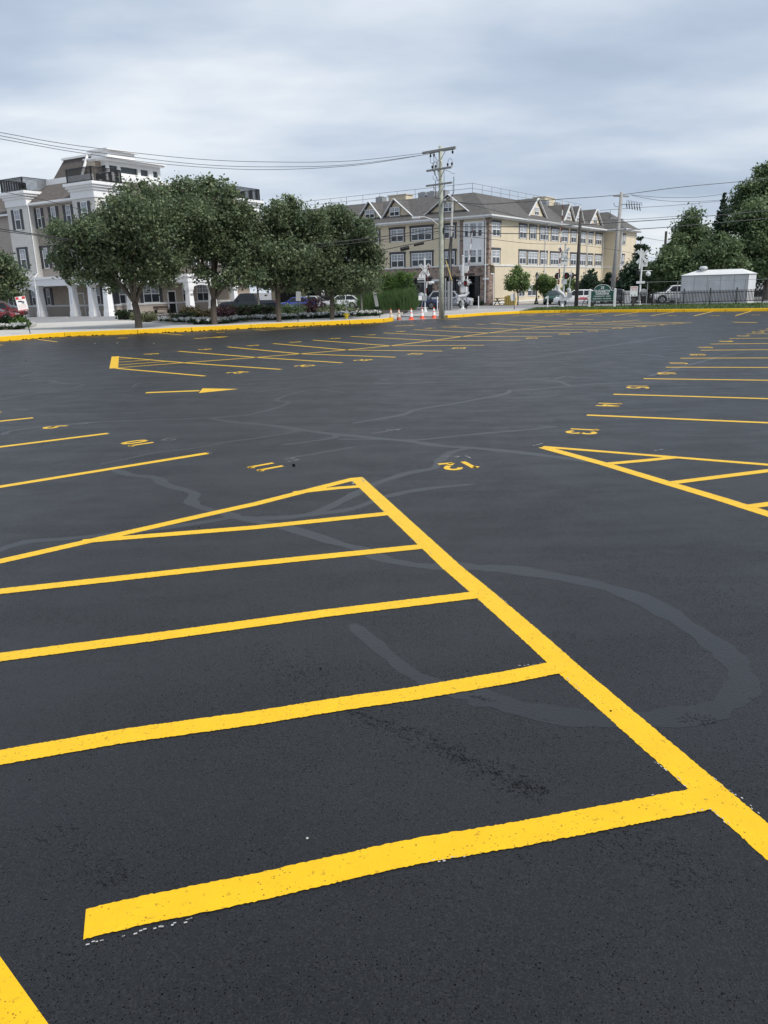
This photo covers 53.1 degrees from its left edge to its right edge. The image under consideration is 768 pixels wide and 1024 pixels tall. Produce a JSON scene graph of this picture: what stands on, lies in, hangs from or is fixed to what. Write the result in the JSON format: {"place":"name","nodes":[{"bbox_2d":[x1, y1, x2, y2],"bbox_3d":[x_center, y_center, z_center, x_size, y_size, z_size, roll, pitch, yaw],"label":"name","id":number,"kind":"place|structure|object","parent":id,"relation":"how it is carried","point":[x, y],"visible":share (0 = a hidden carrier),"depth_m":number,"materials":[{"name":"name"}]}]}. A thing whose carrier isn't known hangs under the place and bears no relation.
{"place":"outdoors","nodes":[
{"label":"outdoors","id":0,"kind":"place"},
{"bbox_2d":[23,313,177,322],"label":"driveway","id":1,"kind":"structure","parent":0,"point":[69,319],"depth_m":72.41,"materials":[{"name":"grey concrete"}]},
{"bbox_2d":[0,302,27,316],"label":"parked car","id":2,"kind":"object","parent":1,"relation":"on","point":[8,308],"visible":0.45,"depth_m":79.39,"materials":[{"name":"paint"}]},
{"bbox_2d":[113,309,133,319],"bbox_3d":[-21.660,-16.558,64.575,2.476,0.935,1.251,9,19,33],"label":"shrub","id":3,"kind":"object","parent":1,"relation":"on","point":[123,314],"visible":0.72,"depth_m":64.41,"materials":[{"name":"green plant"}]},
{"bbox_2d":[0,315,396,335],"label":"sidewalk","id":4,"kind":"structure","parent":0,"point":[53,327],"depth_m":51.98,"materials":[{"name":"concrete"}]},
{"bbox_2d":[15,296,30,333],"bbox_3d":[-20.637,-11.251,44.276,0.540,2.250,0.059,-16,20,-21],"label":"warning sign","id":5,"kind":"object","parent":4,"relation":"on","point":[21,302],"visible":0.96,"depth_m":44.03,"materials":[{"name":"white metal"}]},
{"bbox_2d":[37,173,200,327],"bbox_3d":[-16.145,-15.783,47.176,10.362,9.153,7.383,-2,16,0],"label":"pear tree","id":6,"kind":"object","parent":4,"relation":"on","point":[141,239],"visible":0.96,"depth_m":46.06,"materials":[{"name":"green plant"}]},
{"bbox_2d":[149,312,402,324],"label":"kerb","id":7,"kind":"structure","parent":4,"relation":"on","point":[401,313],"depth_m":55.20,"materials":[{"name":"concrete"}]},
{"bbox_2d":[0,311,767,1023],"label":"parking lot","id":8,"kind":"structure","parent":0,"point":[418,621],"depth_m":4.37,"materials":[{"name":"black asphalt"}]},
{"bbox_2d":[0,317,393,340],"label":"kerb","id":9,"kind":"structure","parent":8,"relation":"on","point":[107,332],"depth_m":44.22,"materials":[{"name":"yellow paint"}]},
{"bbox_2d":[444,308,767,317],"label":"kerb","id":10,"kind":"structure","parent":8,"relation":"on","point":[630,310],"depth_m":55.28,"materials":[{"name":"yellow paint"}]},
{"bbox_2d":[0,0,767,292],"label":"sky","id":11,"kind":"structure","parent":0,"point":[558,99],"materials":[{"name":"grey"}]},
{"bbox_2d":[54,281,767,319],"bbox_3d":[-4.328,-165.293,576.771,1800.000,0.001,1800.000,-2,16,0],"label":"ground","id":12,"kind":"structure","parent":0,"point":[417,311],"depth_m":79.97,"materials":[{"name":"grey concrete"}]},
{"bbox_2d":[0,147,263,316],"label":"apartment building","id":13,"kind":"structure","parent":12,"relation":"on","point":[75,182],"depth_m":83.18,"materials":[{"name":"beige paint"}]},
{"bbox_2d":[10,209,24,229],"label":"window","id":14,"kind":"structure","parent":13,"relation":"in","point":[17,217],"depth_m":83.23,"materials":[{"name":"grey glass"}]},
{"bbox_2d":[16,247,30,269],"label":"window","id":15,"kind":"structure","parent":13,"relation":"in","point":[22,252],"depth_m":84.27,"materials":[{"name":"white glass"}]},
{"bbox_2d":[34,208,44,228],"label":"window","id":16,"kind":"structure","parent":13,"relation":"in","point":[40,223],"depth_m":82.50,"materials":[{"name":"white glass"}]},
{"bbox_2d":[39,245,51,268],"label":"window","id":17,"kind":"structure","parent":13,"relation":"in","point":[43,253],"depth_m":83.66,"materials":[{"name":"grey glass"}]},
{"bbox_2d":[43,288,53,304],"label":"window","id":18,"kind":"structure","parent":13,"relation":"in","point":[48,295],"depth_m":87.52,"materials":[{"name":"grey glass"}]},
{"bbox_2d":[47,206,58,221],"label":"window","id":19,"kind":"structure","parent":13,"relation":"in","point":[55,208],"depth_m":81.16,"materials":[{"name":"grey glass"}]},
{"bbox_2d":[62,204,73,225],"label":"window","id":20,"kind":"structure","parent":13,"relation":"in","point":[69,210],"depth_m":80.04,"materials":[{"name":"white glass"}]},
{"bbox_2d":[77,293,86,315],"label":"door","id":21,"kind":"structure","parent":13,"relation":"in","point":[81,296],"depth_m":84.79,"materials":[{"name":"grey metal"}]},
{"bbox_2d":[77,201,90,219],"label":"window","id":22,"kind":"structure","parent":13,"relation":"in","point":[86,203],"depth_m":77.50,"materials":[{"name":"white glass"}]},
{"bbox_2d":[115,288,126,303],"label":"window","id":23,"kind":"structure","parent":13,"relation":"in","point":[123,300],"depth_m":82.48,"materials":[{"name":"grey glass"}]},
{"bbox_2d":[140,285,162,302],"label":"window","id":24,"kind":"structure","parent":13,"relation":"in","point":[151,297],"depth_m":85.93,"materials":[{"name":"grey glass"}]},
{"bbox_2d":[167,290,177,312],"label":"door","id":25,"kind":"structure","parent":13,"relation":"in","point":[171,295],"depth_m":88.51,"materials":[{"name":"black glass"}]},
{"bbox_2d":[196,285,207,300],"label":"window","id":26,"kind":"structure","parent":13,"relation":"in","point":[202,291],"depth_m":92.32,"materials":[{"name":"grey glass"}]},
{"bbox_2d":[153,170,291,324],"bbox_3d":[-10.542,-16.939,49.808,7.753,9.620,7.265,-15,21,-40],"label":"pear tree","id":27,"kind":"object","parent":12,"relation":"on","point":[223,222],"visible":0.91,"depth_m":48.62,"materials":[{"name":"green plant"}]},
{"bbox_2d":[218,293,275,308],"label":"parked car","id":28,"kind":"object","parent":12,"relation":"on","point":[248,299],"visible":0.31,"depth_m":79.62,"materials":[{"name":"paint"}]},
{"bbox_2d":[155,310,407,321],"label":"planting bed","id":29,"kind":"object","parent":12,"relation":"on","point":[383,312],"visible":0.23,"depth_m":68.84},
{"bbox_2d":[141,311,158,321],"bbox_3d":[-17.780,-14.702,57.939,1.800,1.094,1.444,-2,16,0],"label":"shrub","id":30,"kind":"object","parent":29,"relation":"on","point":[148,316],"visible":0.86,"depth_m":57.88,"materials":[{"name":"green plant"}]},
{"bbox_2d":[168,311,194,320],"bbox_3d":[-15.069,-14.546,57.322,1.221,0.817,2.758,-15,21,-39],"label":"hedge","id":31,"kind":"object","parent":29,"relation":"on","point":[180,314],"visible":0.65,"depth_m":56.80,"materials":[{"name":"green plant"}]},
{"bbox_2d":[186,308,210,317],"bbox_3d":[-14.194,-15.315,59.703,2.304,1.053,1.359,-2,16,0],"label":"shrub","id":32,"kind":"object","parent":29,"relation":"on","point":[198,313],"visible":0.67,"depth_m":59.59,"materials":[{"name":"green plant"}]},
{"bbox_2d":[217,304,235,316],"bbox_3d":[-13.415,-16.839,64.537,2.066,1.231,1.863,-2,16,0],"label":"shrub","id":33,"kind":"object","parent":29,"relation":"on","point":[224,312],"visible":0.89,"depth_m":64.32,"materials":[{"name":"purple plant"}]},
{"bbox_2d":[228,304,275,315],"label":"hedge","id":34,"kind":"object","parent":29,"relation":"on","point":[241,310],"visible":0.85,"depth_m":66.11,"materials":[{"name":"green plant"}]},
{"bbox_2d":[171,310,381,324],"bbox_3d":[-7.442,-14.321,56.418,15.275,0.639,5.934,-13,20,-35],"label":"flower bed","id":35,"kind":"object","parent":29,"relation":"on","point":[221,320],"visible":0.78,"depth_m":55.30,"materials":[{"name":"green plant"}]},
{"bbox_2d":[275,302,306,313],"bbox_3d":[-7.470,-16.349,62.173,2.634,1.230,1.503,2,17,11],"label":"shrub","id":36,"kind":"object","parent":29,"relation":"on","point":[289,309],"visible":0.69,"depth_m":61.98,"materials":[{"name":"green plant"}]},
{"bbox_2d":[296,297,327,313],"bbox_3d":[-6.025,-17.058,64.056,2.740,1.612,1.916,-2,16,0],"label":"shrub","id":37,"kind":"object","parent":29,"relation":"on","point":[312,307],"visible":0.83,"depth_m":63.84,"materials":[{"name":"purple plant"}]},
{"bbox_2d":[326,298,354,309],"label":"shrub","id":38,"kind":"object","parent":29,"relation":"on","point":[337,306],"visible":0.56,"depth_m":65.45,"materials":[{"name":"green plant"}]},
{"bbox_2d":[247,192,337,321],"bbox_3d":[-6.450,-17.013,51.723,6.699,8.476,6.254,7,18,27],"label":"pear tree","id":39,"kind":"object","parent":12,"relation":"on","point":[294,268],"visible":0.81,"depth_m":50.65,"materials":[{"name":"green plant"}]},
{"bbox_2d":[280,297,314,309],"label":"parked car","id":40,"kind":"object","parent":12,"relation":"on","point":[292,300],"visible":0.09,"depth_m":83.66,"materials":[{"name":"paint"}]},
{"bbox_2d":[329,295,357,308],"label":"parked car","id":41,"kind":"object","parent":12,"relation":"on","point":[352,297],"visible":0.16,"depth_m":85.31,"materials":[{"name":"paint"}]},
{"bbox_2d":[303,199,391,319],"bbox_3d":[-2.957,-17.567,53.845,6.975,8.179,6.107,-2,16,0],"label":"pear tree","id":42,"kind":"object","parent":12,"relation":"on","point":[358,273],"visible":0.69,"depth_m":52.77,"materials":[{"name":"green plant"}]},
{"bbox_2d":[353,291,382,309],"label":"ornamental grass","id":43,"kind":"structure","parent":12,"relation":"on","point":[367,302],"depth_m":76.25,"materials":[{"name":"green plant"}]},
{"bbox_2d":[372,288,400,309],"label":"ornamental grass","id":44,"kind":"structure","parent":12,"relation":"on","point":[385,302],"depth_m":74.28,"materials":[{"name":"green plant"}]},
{"bbox_2d":[379,272,401,292],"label":"tall shrub","id":45,"kind":"object","parent":12,"relation":"on","point":[387,283],"visible":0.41,"depth_m":77.95,"materials":[{"name":"green plant"}]},
{"bbox_2d":[391,270,416,293],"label":"tall shrub","id":46,"kind":"object","parent":12,"relation":"on","point":[400,275],"visible":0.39,"depth_m":76.32,"materials":[{"name":"green plant"}]},
{"bbox_2d":[391,286,420,309],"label":"ornamental grass","id":47,"kind":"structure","parent":12,"relation":"on","point":[407,298],"depth_m":71.30,"materials":[{"name":"green plant"}]},
{"bbox_2d":[417,296,433,308],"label":"parked car","id":48,"kind":"object","parent":12,"relation":"on","point":[429,302],"visible":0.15,"depth_m":76.90,"materials":[{"name":"paint"}]},
{"bbox_2d":[417,258,433,312],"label":"crossing signal","id":49,"kind":"object","parent":12,"relation":"on","point":[422,296],"visible":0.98,"depth_m":65.70,"materials":[{"name":"silver metal"}]},
{"bbox_2d":[414,298,458,310],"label":"iron fence","id":50,"kind":"object","parent":12,"relation":"on","point":[455,304],"visible":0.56,"depth_m":74.67,"materials":[{"name":"black metal"}]},
{"bbox_2d":[445,199,453,309],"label":"utility pole","id":51,"kind":"object","parent":12,"relation":"on","point":[449,292],"visible":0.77,"depth_m":72.72,"materials":[{"name":"grey wood"}]},
{"bbox_2d":[429,291,473,307],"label":"parked car","id":52,"kind":"object","parent":12,"relation":"on","point":[434,295],"visible":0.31,"depth_m":78.76,"materials":[{"name":"paint"}]},
{"bbox_2d":[271,183,642,305],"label":"apartment building","id":53,"kind":"structure","parent":12,"relation":"on","point":[491,263],"depth_m":90.96,"materials":[{"name":"beige paint"}]},
{"bbox_2d":[388,226,404,242],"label":"window","id":54,"kind":"structure","parent":53,"relation":"in","point":[393,230],"depth_m":90.48,"materials":[{"name":"grey glass"}]},
{"bbox_2d":[389,251,405,267],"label":"window","id":55,"kind":"structure","parent":53,"relation":"in","point":[397,259],"depth_m":91.25,"materials":[{"name":"white glass"}]},
{"bbox_2d":[409,224,433,241],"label":"window","id":56,"kind":"structure","parent":53,"relation":"in","point":[418,227],"depth_m":88.62,"materials":[{"name":"white glass"}]},
{"bbox_2d":[409,250,433,266],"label":"window","id":57,"kind":"structure","parent":53,"relation":"in","point":[416,257],"depth_m":89.42,"materials":[{"name":"grey glass"}]},
{"bbox_2d":[443,222,456,238],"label":"window","id":58,"kind":"structure","parent":53,"relation":"in","point":[455,223],"depth_m":86.58,"materials":[{"name":"grey glass"}]},
{"bbox_2d":[445,249,456,264],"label":"window","id":59,"kind":"structure","parent":53,"relation":"in","point":[446,250],"depth_m":87.24,"materials":[{"name":"white glass"}]},
{"bbox_2d":[491,247,500,263],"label":"window","id":60,"kind":"structure","parent":53,"relation":"in","point":[496,252],"depth_m":86.13,"materials":[{"name":"white glass"}]},
{"bbox_2d":[492,219,501,236],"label":"window","id":61,"kind":"structure","parent":53,"relation":"in","point":[494,222],"depth_m":85.30,"materials":[{"name":"white glass"}]},
{"bbox_2d":[518,249,526,264],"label":"window","id":62,"kind":"structure","parent":53,"relation":"in","point":[522,253],"depth_m":91.57,"materials":[{"name":"white glass"}]},
{"bbox_2d":[519,223,527,238],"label":"window","id":63,"kind":"structure","parent":53,"relation":"in","point":[521,229],"depth_m":90.79,"materials":[{"name":"white glass"}]},
{"bbox_2d":[527,249,538,264],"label":"window","id":64,"kind":"structure","parent":53,"relation":"in","point":[532,255],"depth_m":93.85,"materials":[{"name":"grey glass"}]},
{"bbox_2d":[539,225,549,240],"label":"window","id":65,"kind":"structure","parent":53,"relation":"in","point":[542,229],"depth_m":95.54,"materials":[{"name":"white glass"}]},
{"bbox_2d":[550,227,559,241],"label":"window","id":66,"kind":"structure","parent":53,"relation":"in","point":[554,237],"depth_m":98.35,"materials":[{"name":"grey glass"}]},
{"bbox_2d":[550,251,559,264],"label":"window","id":67,"kind":"structure","parent":53,"relation":"in","point":[554,255],"depth_m":99.20,"materials":[{"name":"grey glass"}]},
{"bbox_2d":[456,227,474,309],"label":"crossing signal","id":68,"kind":"object","parent":12,"relation":"on","point":[462,282],"visible":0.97,"depth_m":71.08,"materials":[{"name":"silver metal"}]},
{"bbox_2d":[503,264,531,304],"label":"street tree","id":69,"kind":"object","parent":12,"relation":"on","point":[516,280],"visible":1,"depth_m":83.16,"materials":[{"name":"green plant"}]},
{"bbox_2d":[531,270,559,299],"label":"street tree","id":70,"kind":"object","parent":12,"relation":"on","point":[546,283],"visible":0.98,"depth_m":84.86,"materials":[{"name":"green plant"}]},
{"bbox_2d":[543,290,564,304],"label":"parked car","id":71,"kind":"object","parent":12,"relation":"on","point":[552,294],"visible":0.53,"depth_m":82.17,"materials":[{"name":"paint"}]},
{"bbox_2d":[554,199,575,306],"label":"crossing signal","id":72,"kind":"object","parent":12,"relation":"on","point":[566,276],"visible":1,"depth_m":69.86,"materials":[{"name":"silver metal"}]},
{"bbox_2d":[553,289,599,305],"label":"parked car","id":73,"kind":"object","parent":12,"relation":"on","point":[583,294],"visible":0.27,"depth_m":73.58,"materials":[{"name":"paint"}]},
{"bbox_2d":[574,211,581,305],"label":"utility pole","id":74,"kind":"object","parent":12,"relation":"on","point":[578,266],"visible":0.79,"depth_m":71.76,"materials":[{"name":"brown wood"}]},
{"bbox_2d":[579,268,601,289],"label":"spruce","id":75,"kind":"object","parent":12,"relation":"on","point":[589,280],"visible":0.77,"depth_m":81.52,"materials":[{"name":"green plant"}]},
{"bbox_2d":[609,192,641,302],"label":"utility pole","id":76,"kind":"object","parent":12,"relation":"on","point":[615,260],"visible":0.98,"depth_m":79.23,"materials":[{"name":"grey wood"}]},
{"bbox_2d":[447,178,767,203],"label":"power line","id":77,"kind":"object","parent":76,"relation":"attached to","point":[598,196],"visible":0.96,"depth_m":71.58,"materials":[{"name":"metal"}]},
{"bbox_2d":[615,236,657,301],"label":"tree","id":78,"kind":"object","parent":12,"relation":"on","point":[629,276],"visible":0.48,"depth_m":80.77,"materials":[{"name":"green plant"}]},
{"bbox_2d":[636,248,651,304],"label":"crossing signal","id":79,"kind":"object","parent":12,"relation":"on","point":[641,262],"visible":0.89,"depth_m":68.96,"materials":[{"name":"white paint"}]},
{"bbox_2d":[639,240,692,301],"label":"tree","id":80,"kind":"object","parent":12,"relation":"on","point":[666,265],"visible":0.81,"depth_m":76.97,"materials":[{"name":"green plant"}]},
{"bbox_2d":[651,285,680,303],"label":"parked car","id":81,"kind":"object","parent":12,"relation":"on","point":[671,288],"visible":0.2,"depth_m":75.03,"materials":[{"name":"paint"}]},
{"bbox_2d":[665,202,734,255],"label":"tree","id":82,"kind":"object","parent":12,"relation":"on","point":[689,236],"visible":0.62,"depth_m":88.75,"materials":[{"name":"green plant"}]},
{"bbox_2d":[656,272,763,296],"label":"tree","id":83,"kind":"object","parent":12,"relation":"on","point":[759,282],"visible":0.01,"depth_m":94.85,"materials":[{"name":"green plant"}]},
{"bbox_2d":[682,230,751,272],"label":"tree","id":84,"kind":"object","parent":12,"relation":"on","point":[720,250],"visible":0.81,"depth_m":75.24,"materials":[{"name":"green plant"}]},
{"bbox_2d":[709,192,731,241],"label":"conifer","id":85,"kind":"object","parent":12,"relation":"on","point":[717,226],"visible":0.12,"depth_m":80.60,"materials":[{"name":"green plant"}]},
{"bbox_2d":[722,194,767,299],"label":"tree","id":86,"kind":"object","parent":12,"relation":"on","point":[753,234],"visible":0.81,"depth_m":78.43,"materials":[{"name":"green plant"}]},
{"bbox_2d":[725,160,767,237],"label":"tree","id":87,"kind":"object","parent":12,"relation":"on","point":[755,187],"visible":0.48,"depth_m":88.95,"materials":[{"name":"green plant"}]},
{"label":"planting bed","id":88,"kind":"structure","parent":12,"relation":"on","visible":0},
{"bbox_2d":[0,321,30,329],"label":"flower bed","id":89,"kind":"object","parent":88,"relation":"on","point":[15,326],"visible":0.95,"depth_m":50.67,"materials":[{"name":"white plant"}]},
{"bbox_2d":[0,312,30,323],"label":"shrub","id":90,"kind":"object","parent":88,"relation":"on","point":[4,319],"visible":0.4,"depth_m":53.52,"materials":[{"name":"green plant"}]},
{"bbox_2d":[0,247,36,305],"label":"pear tree","id":91,"kind":"object","parent":88,"relation":"on","point":[11,277],"visible":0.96,"depth_m":52.78,"materials":[{"name":"green plant"}]},
{"bbox_2d":[401,308,527,316],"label":"sidewalk","id":92,"kind":"structure","parent":0,"point":[457,312],"depth_m":62.70,"materials":[{"name":"concrete"}]},
{"bbox_2d":[412,146,455,317],"bbox_3d":[3.472,-18.702,52.197,2.973,11.207,1.788,1,16,10],"label":"utility pole","id":93,"kind":"object","parent":92,"relation":"on","point":[441,168],"visible":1,"depth_m":51.60,"materials":[{"name":"grey wood"}]},
{"bbox_2d":[0,132,421,161],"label":"power line","id":94,"kind":"object","parent":93,"relation":"attached to","point":[181,157],"visible":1,"depth_m":41.97,"materials":[{"name":"metal"}]},
{"bbox_2d":[2,139,425,169],"bbox_3d":[-9.356,-20.066,42.627,29.551,1.570,2.876,-15,21,-38],"label":"power line","id":95,"kind":"object","parent":93,"relation":"attached to","point":[207,167],"visible":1,"depth_m":44.42,"materials":[{"name":"metal"}]},
{"bbox_2d":[0,135,431,166],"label":"power line","id":96,"kind":"object","parent":93,"relation":"attached to","point":[198,164],"visible":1,"depth_m":42.72,"materials":[{"name":"metal"}]},
{"bbox_2d":[0,228,438,246],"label":"power line","id":97,"kind":"object","parent":93,"relation":"attached to","point":[246,246],"visible":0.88,"depth_m":50.46,"materials":[{"name":"metal"}]},
{"bbox_2d":[0,230,438,249],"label":"power line","id":98,"kind":"object","parent":93,"relation":"attached to","point":[232,249],"visible":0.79,"depth_m":50.86,"materials":[{"name":"metal"}]},
{"bbox_2d":[381,238,438,250],"bbox_3d":[1.782,-17.962,51.651,4.191,0.861,0.564,-5,17,-12],"label":"power line","id":99,"kind":"object","parent":93,"relation":"attached to","point":[405,247],"visible":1,"depth_m":51.61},
{"bbox_2d":[443,210,767,226],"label":"power line","id":100,"kind":"object","parent":93,"relation":"attached to","point":[595,223],"visible":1,"depth_m":60.57,"materials":[{"name":"metal"}]},
{"bbox_2d":[445,218,767,233],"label":"power line","id":101,"kind":"object","parent":93,"relation":"attached to","point":[595,231],"visible":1,"depth_m":61.04,"materials":[{"name":"metal"}]},
{"bbox_2d":[520,302,767,311],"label":"lawn","id":102,"kind":"structure","parent":0,"point":[672,307],"depth_m":61.86,"materials":[{"name":"green plant"}]},
{"bbox_2d":[588,284,615,306],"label":"garden sign","id":103,"kind":"object","parent":102,"relation":"on","point":[602,292],"visible":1,"depth_m":65.08,"materials":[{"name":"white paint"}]},
{"bbox_2d":[630,286,637,305],"bbox_3d":[20.821,-17.893,64.172,0.600,1.800,0.074,4,17,17],"label":"notice sign","id":104,"kind":"object","parent":102,"relation":"on","point":[633,291],"visible":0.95,"depth_m":64.04,"materials":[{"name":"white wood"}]},
{"bbox_2d":[591,287,767,305],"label":"iron fence","id":105,"kind":"object","parent":102,"relation":"on","point":[652,298],"visible":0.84,"depth_m":67.33,"materials":[{"name":"black metal"}]},
{"bbox_2d":[646,279,756,304],"bbox_3d":[26.835,-18.253,64.217,9.987,2.064,0.073,9,19,31],"label":"wire fence","id":106,"kind":"object","parent":102,"relation":"on","point":[708,288],"visible":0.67,"depth_m":64.10,"materials":[{"name":"grey metal"}]},
{"bbox_2d":[680,266,757,303],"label":"steel shed","id":107,"kind":"structure","parent":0,"point":[730,279],"depth_m":70.26,"materials":[{"name":"silver metal"}]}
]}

